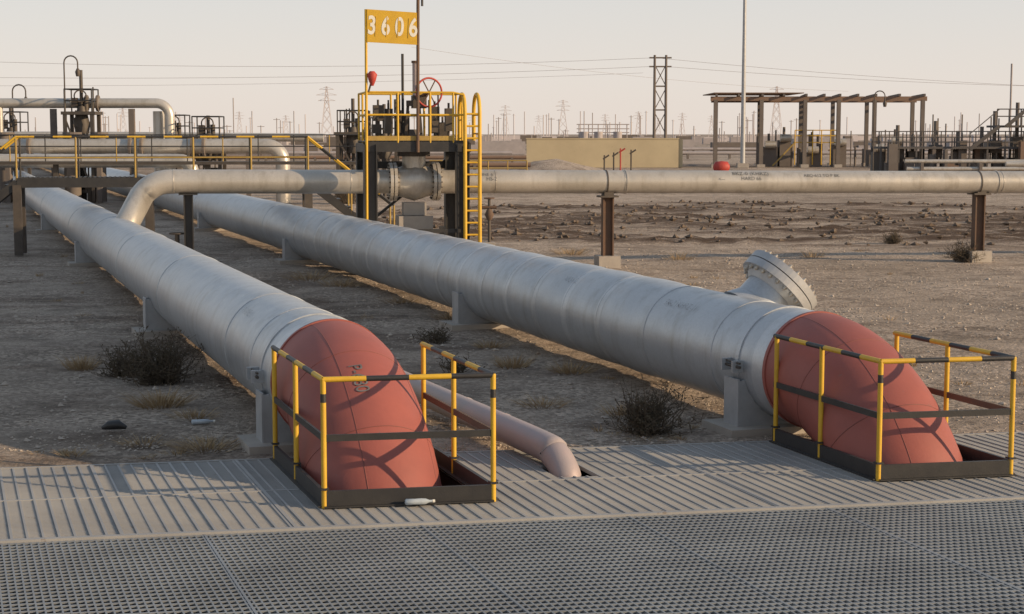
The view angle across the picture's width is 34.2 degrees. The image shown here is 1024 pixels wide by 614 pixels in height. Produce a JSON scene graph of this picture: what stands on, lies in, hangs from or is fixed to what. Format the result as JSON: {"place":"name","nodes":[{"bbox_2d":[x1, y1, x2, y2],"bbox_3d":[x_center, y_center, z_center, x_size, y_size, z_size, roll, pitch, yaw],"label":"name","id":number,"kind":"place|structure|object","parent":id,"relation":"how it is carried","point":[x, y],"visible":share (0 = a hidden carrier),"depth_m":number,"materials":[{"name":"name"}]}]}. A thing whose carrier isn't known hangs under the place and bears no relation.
{"place":"outdoors","nodes":[
{"label":"outdoors","id":0,"kind":"place"},
{"bbox_2d":[118,108,127,131],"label":"transmission tower","id":1,"kind":"structure","parent":0,"point":[123,118],"depth_m":1241.61,"materials":[{"name":"metal"}]},
{"bbox_2d":[235,111,242,132],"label":"transmission tower","id":2,"kind":"structure","parent":0,"point":[239,122],"depth_m":1439.98,"materials":[{"name":"metal"}]},
{"bbox_2d":[318,87,334,136],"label":"transmission tower","id":3,"kind":"structure","parent":0,"point":[325,89],"depth_m":1239.75,"materials":[{"name":"metal"}]},
{"bbox_2d":[482,197,496,244],"bbox_3d":[-0.620,-2.330,45.503,0.400,1.317,0.300,0,6,0],"label":"sampling valve","id":4,"kind":"object","parent":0,"point":[489,214],"visible":0.92,"depth_m":45.42,"materials":[{"name":"metal"}]},
{"bbox_2d":[499,105,510,134],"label":"transmission tower","id":5,"kind":"structure","parent":0,"point":[505,115],"depth_m":1240.76,"materials":[{"name":"metal"}]},
{"bbox_2d":[0,134,1023,467],"bbox_3d":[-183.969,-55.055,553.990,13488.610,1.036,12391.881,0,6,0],"label":"desert ground","id":6,"kind":"structure","parent":0,"point":[56,384],"depth_m":30.22,"materials":[{"name":"beige sand"}]},
{"bbox_2d":[3,108,31,174],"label":"valve stand","id":7,"kind":"object","parent":6,"relation":"on","point":[6,123],"visible":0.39,"depth_m":81.40,"materials":[{"name":"metal"}]},
{"bbox_2d":[12,84,26,176],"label":"gooseneck vent pipe","id":8,"kind":"object","parent":6,"relation":"on","point":[13,110],"visible":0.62,"depth_m":75.45,"materials":[{"name":"metal"}]},
{"bbox_2d":[63,55,80,110],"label":"gooseneck lamp","id":9,"kind":"object","parent":6,"relation":"on","point":[77,72],"visible":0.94,"depth_m":73.27,"materials":[{"name":"metal"}]},
{"bbox_2d":[61,70,102,201],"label":"valve stand","id":10,"kind":"object","parent":6,"relation":"on","point":[79,122],"visible":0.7,"depth_m":73.77,"materials":[{"name":"metal"}]},
{"bbox_2d":[101,420,126,429],"bbox_3d":[-4.049,1.198,16.959,0.259,0.103,0.100,-1,6,-9],"label":"tyre scrap","id":11,"kind":"object","parent":6,"relation":"on","point":[113,424],"visible":1,"depth_m":16.93,"materials":[{"name":"black rubber"}]},
{"bbox_2d":[91,339,160,377],"bbox_3d":[-4.863,0.642,21.131,0.954,0.513,0.984,0,6,0],"label":"desert shrub","id":12,"kind":"object","parent":6,"relation":"on","point":[117,363],"visible":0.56,"depth_m":21.01,"materials":[{"name":"brown plant"}]},
{"bbox_2d":[110,324,204,386],"bbox_3d":[-4.291,0.586,20.424,1.163,0.782,1.337,0,6,0],"label":"desert shrub","id":13,"kind":"object","parent":6,"relation":"on","point":[151,371],"visible":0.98,"depth_m":20.37,"materials":[{"name":"brown plant"}]},
{"bbox_2d":[0,95,323,202],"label":"process pipes","id":14,"kind":"object","parent":6,"relation":"on","point":[162,124],"visible":0.68,"depth_m":72.57,"materials":[{"name":"metal"}]},
{"bbox_2d":[169,232,183,242],"bbox_3d":[-7.350,-1.153,35.980,0.824,0.887,1.681,0,6,0],"label":"support","id":15,"kind":"object","parent":6,"relation":"on","point":[177,236],"visible":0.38,"depth_m":36.05,"materials":[{"name":"metal"}]},
{"bbox_2d":[164,114,190,168],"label":"valve stand","id":16,"kind":"object","parent":6,"relation":"on","point":[178,125],"visible":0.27,"depth_m":77.38,"materials":[{"name":"metal"}]},
{"bbox_2d":[179,194,197,249],"bbox_3d":[-6.983,-1.570,36.030,0.450,1.765,0.450,-1,6,-10],"label":"pipe support","id":17,"kind":"object","parent":6,"relation":"on","point":[188,222],"visible":0.59,"depth_m":35.97,"materials":[{"name":"black paint"}]},
{"bbox_2d":[116,169,1023,267],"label":"overhead pipe","id":18,"kind":"object","parent":17,"relation":"on","point":[146,191],"visible":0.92,"depth_m":37.52,"materials":[{"name":"metal"}]},
{"bbox_2d":[0,136,394,255],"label":"crossover walkway","id":19,"kind":"structure","parent":6,"relation":"on","point":[18,186],"depth_m":41.88,"materials":[{"name":"black paint"}]},
{"bbox_2d":[0,134,364,176],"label":"handrail","id":20,"kind":"object","parent":19,"relation":"attached to","point":[56,164],"visible":0.84,"depth_m":65.41,"materials":[{"name":"yellow metal"}]},
{"bbox_2d":[191,419,214,424],"bbox_3d":[-3.233,1.200,17.453,0.245,0.054,0.054,-2,6,-17],"label":"plastic bottle","id":21,"kind":"object","parent":6,"relation":"on","point":[201,421],"visible":1,"depth_m":17.43,"materials":[{"name":"white paint"}]},
{"bbox_2d":[191,115,226,169],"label":"valve stand","id":22,"kind":"object","parent":6,"relation":"on","point":[208,128],"visible":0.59,"depth_m":73.93,"materials":[{"name":"metal"}]},
{"bbox_2d":[13,168,441,489],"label":"pipeline","id":23,"kind":"object","parent":6,"relation":"on","point":[237,324],"visible":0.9,"depth_m":16.31,"materials":[{"name":"metal"}]},
{"bbox_2d":[0,470,604,613],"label":"grating pit","id":24,"kind":"object","parent":6,"relation":"on","point":[583,473],"depth_m":15.35,"materials":[{"name":"metal"}]},
{"bbox_2d":[0,499,1023,613],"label":"floor grating","id":25,"kind":"object","parent":24,"relation":"on","point":[954,558],"visible":1,"depth_m":11.65,"materials":[{"name":"metal"}]},
{"bbox_2d":[0,432,1023,551],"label":"walkway grating","id":26,"kind":"object","parent":24,"relation":"on","point":[115,501],"visible":0.8,"depth_m":14.04,"materials":[{"name":"grey metal"}]},
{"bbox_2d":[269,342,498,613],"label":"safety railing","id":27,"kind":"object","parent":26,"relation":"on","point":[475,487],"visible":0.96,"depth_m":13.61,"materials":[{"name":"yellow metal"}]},
{"bbox_2d":[405,498,434,504],"bbox_3d":[-0.745,1.573,13.482,0.245,0.054,0.054,-1,6,-10],"label":"plastic bottle","id":28,"kind":"object","parent":26,"relation":"on","point":[419,501],"visible":1,"depth_m":13.46,"materials":[{"name":"white paint"}]},
{"bbox_2d":[769,331,1016,481],"bbox_3d":[3.485,1.347,15.479,1.322,2.017,2.166,-2,6,-19],"label":"safety railing","id":29,"kind":"object","parent":26,"relation":"on","point":[976,463],"visible":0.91,"depth_m":14.68,"materials":[{"name":"yellow metal"}]},
{"bbox_2d":[325,167,355,203],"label":"desert shrub","id":30,"kind":"object","parent":6,"relation":"on","point":[342,197],"visible":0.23,"depth_m":71.70,"materials":[{"name":"brown plant"}]},
{"bbox_2d":[334,98,371,196],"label":"valve stand","id":31,"kind":"object","parent":6,"relation":"on","point":[350,140],"visible":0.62,"depth_m":76.39,"materials":[{"name":"metal"}]},
{"bbox_2d":[370,104,399,196],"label":"valve stand","id":32,"kind":"object","parent":6,"relation":"on","point":[384,156],"visible":0.23,"depth_m":79.38,"materials":[{"name":"metal"}]},
{"bbox_2d":[364,0,422,218],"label":"number sign","id":33,"kind":"object","parent":6,"relation":"on","point":[391,27],"visible":0.99,"depth_m":35.45,"materials":[{"name":"yellow metal"}]},
{"bbox_2d":[356,91,470,239],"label":"valve platform","id":34,"kind":"structure","parent":6,"relation":"on","point":[450,147],"depth_m":36.01,"materials":[{"name":"black paint"}]},
{"bbox_2d":[367,71,376,91],"bbox_3d":[-2.975,-4.794,35.473,0.214,0.446,0.220,0,6,0],"label":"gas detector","id":35,"kind":"object","parent":34,"relation":"on","point":[372,76],"visible":1,"depth_m":35.40,"materials":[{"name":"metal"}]},
{"bbox_2d":[369,94,451,135],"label":"instrument cabinets","id":36,"kind":"object","parent":34,"relation":"on","point":[443,127],"visible":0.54,"depth_m":36.69,"materials":[{"name":"metal"}]},
{"bbox_2d":[453,92,481,241],"bbox_3d":[-1.023,-2.728,36.359,0.602,3.902,0.882,-1,6,-10],"label":"access ladder","id":37,"kind":"object","parent":34,"relation":"attached to","point":[462,98],"visible":0.89,"depth_m":35.96,"materials":[{"name":"yellow metal"}]},
{"bbox_2d":[386,61,442,228],"bbox_3d":[-2.147,-3.113,36.747,1.198,4.587,0.893,-1,6,-10],"label":"gate valve","id":38,"kind":"object","parent":6,"relation":"on","point":[413,177],"visible":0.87,"depth_m":36.53,"materials":[{"name":"metal"}]},
{"bbox_2d":[412,323,453,343],"bbox_3d":[-1.151,0.392,24.327,0.617,0.319,0.640,0,6,0],"label":"desert shrub","id":39,"kind":"object","parent":6,"relation":"on","point":[439,339],"visible":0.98,"depth_m":24.32,"materials":[{"name":"brown plant"}]},
{"bbox_2d":[439,352,484,372],"bbox_3d":[-0.674,0.719,21.192,0.652,0.284,0.574,4,7,34],"label":"desert shrub","id":40,"kind":"object","parent":6,"relation":"on","point":[460,367],"visible":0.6,"depth_m":21.18,"materials":[{"name":"brown plant"}]},
{"bbox_2d":[430,160,527,169],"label":"marker barrier","id":41,"kind":"object","parent":6,"relation":"on","point":[507,167],"visible":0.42,"depth_m":111.61,"materials":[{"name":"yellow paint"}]},
{"bbox_2d":[404,371,581,476],"bbox_3d":[-0.796,1.294,17.828,0.322,0.958,6.780,-3,6,-23],"label":"drain pipe","id":42,"kind":"object","parent":6,"relation":"on","point":[553,453],"visible":0.48,"depth_m":15.63,"materials":[{"name":"white metal"}]},
{"bbox_2d":[45,168,962,463],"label":"pipeline","id":43,"kind":"object","parent":6,"relation":"on","point":[715,344],"visible":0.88,"depth_m":19.12,"materials":[{"name":"metal"}]},
{"bbox_2d":[0,199,1023,451],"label":"gravel stones","id":44,"kind":"object","parent":6,"relation":"on","point":[768,225],"visible":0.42,"depth_m":31.01,"materials":[{"name":"brown gravel"}]},
{"bbox_2d":[19,64,1012,157],"bbox_3d":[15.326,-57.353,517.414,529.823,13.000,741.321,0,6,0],"label":"distant poles","id":45,"kind":"object","parent":6,"relation":"on","point":[498,118],"visible":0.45,"depth_m":548.93,"materials":[{"name":"metal"}]},
{"bbox_2d":[195,148,1012,169],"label":"pipeline","id":46,"kind":"object","parent":6,"relation":"on","point":[315,155],"visible":0.2,"depth_m":198.98,"materials":[{"name":"rusty brown steel"},{"name":"dark steel"}]},
{"bbox_2d":[603,148,635,169],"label":"standpipes","id":47,"kind":"object","parent":6,"relation":"on","point":[620,151],"visible":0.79,"depth_m":124.47,"materials":[{"name":"metal"}]},
{"bbox_2d":[279,124,1022,153],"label":"distant plant","id":48,"kind":"object","parent":6,"relation":"on","point":[514,144],"visible":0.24,"depth_m":313.21,"materials":[{"name":"metal"}]},
{"bbox_2d":[602,374,707,437],"bbox_3d":[1.442,0.979,16.938,1.064,0.673,0.963,0,6,0],"label":"desert shrub","id":49,"kind":"object","parent":6,"relation":"on","point":[647,419],"visible":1,"depth_m":16.86,"materials":[{"name":"brown plant"}]},
{"bbox_2d":[649,55,671,137],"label":"utility pole","id":50,"kind":"object","parent":6,"relation":"on","point":[654,66],"visible":0.84,"depth_m":247.95,"materials":[{"name":"metal"}]},
{"bbox_2d":[0,47,1023,90],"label":"power lines","id":51,"kind":"object","parent":50,"relation":"attached to","point":[501,63],"visible":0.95,"depth_m":247.95,"materials":[{"name":"metal"}]},
{"bbox_2d":[713,161,729,170],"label":"foam tank","id":52,"kind":"object","parent":6,"relation":"on","point":[721,165],"visible":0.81,"depth_m":117.28,"materials":[{"name":"red metal"}]},
{"bbox_2d":[736,0,748,167],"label":"light mast","id":53,"kind":"object","parent":6,"relation":"on","point":[742,164],"visible":1,"depth_m":146.73,"materials":[{"name":"metal"}]},
{"bbox_2d":[703,92,926,167],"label":"steel shelter","id":54,"kind":"object","parent":6,"relation":"on","point":[760,98],"visible":0.73,"depth_m":149.05,"materials":[{"name":"metal"}]},
{"bbox_2d":[756,127,901,165],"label":"pump skid","id":55,"kind":"object","parent":6,"relation":"on","point":[780,152],"visible":0.77,"depth_m":152.59,"materials":[{"name":"metal"}]},
{"bbox_2d":[872,90,886,170],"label":"gooseneck lamp","id":56,"kind":"object","parent":6,"relation":"on","point":[884,103],"visible":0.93,"depth_m":94.36,"materials":[{"name":"metal"}]},
{"bbox_2d":[880,229,904,243],"bbox_3d":[10.497,-1.954,45.950,0.678,0.499,0.655,5,7,37],"label":"desert shrub","id":57,"kind":"object","parent":6,"relation":"on","point":[892,238],"visible":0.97,"depth_m":45.90,"materials":[{"name":"brown plant"}]},
{"bbox_2d":[870,102,1023,170],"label":"pipe rack platform","id":58,"kind":"structure","parent":6,"relation":"on","point":[959,160],"depth_m":117.41,"materials":[{"name":"black metal"}]},
{"bbox_2d":[935,238,986,262],"bbox_3d":[10.595,-1.339,39.368,1.188,0.597,1.198,1,6,13],"label":"desert shrub","id":59,"kind":"object","parent":6,"relation":"on","point":[961,255],"visible":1,"depth_m":39.31,"materials":[{"name":"brown plant"}]},
{"bbox_2d":[1005,161,1023,166],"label":"product pipe","id":60,"kind":"object","parent":6,"relation":"on","point":[1014,163],"visible":1,"depth_m":104.49,"materials":[{"name":"metal"}]},
{"bbox_2d":[0,201,1023,462],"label":"dry grass","id":61,"kind":"structure","parent":0,"point":[160,399],"depth_m":18.81,"materials":[{"name":"brown plant"}]},
{"bbox_2d":[0,0,1023,133],"label":"sky","id":62,"kind":"structure","parent":0,"point":[961,42],"materials":[{"name":"white"}]},
{"bbox_2d":[557,100,568,135],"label":"transmission tower","id":63,"kind":"structure","parent":0,"point":[561,110],"depth_m":1240.29,"materials":[{"name":"metal"}]},
{"bbox_2d":[526,138,682,167],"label":"boundary wall","id":64,"kind":"structure","parent":0,"point":[652,152],"depth_m":149.11,"materials":[{"name":"beige concrete"}]},
{"bbox_2d":[601,114,608,135],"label":"transmission tower","id":65,"kind":"structure","parent":0,"point":[605,115],"depth_m":1440.52,"materials":[{"name":"metal"}]},
{"bbox_2d":[678,113,685,135],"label":"transmission tower","id":66,"kind":"structure","parent":0,"point":[682,123],"depth_m":1440.63,"materials":[{"name":"metal"}]},
{"bbox_2d":[769,86,783,135],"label":"transmission tower","id":67,"kind":"structure","parent":0,"point":[776,90],"depth_m":1239.75,"materials":[{"name":"metal"}]}
]}

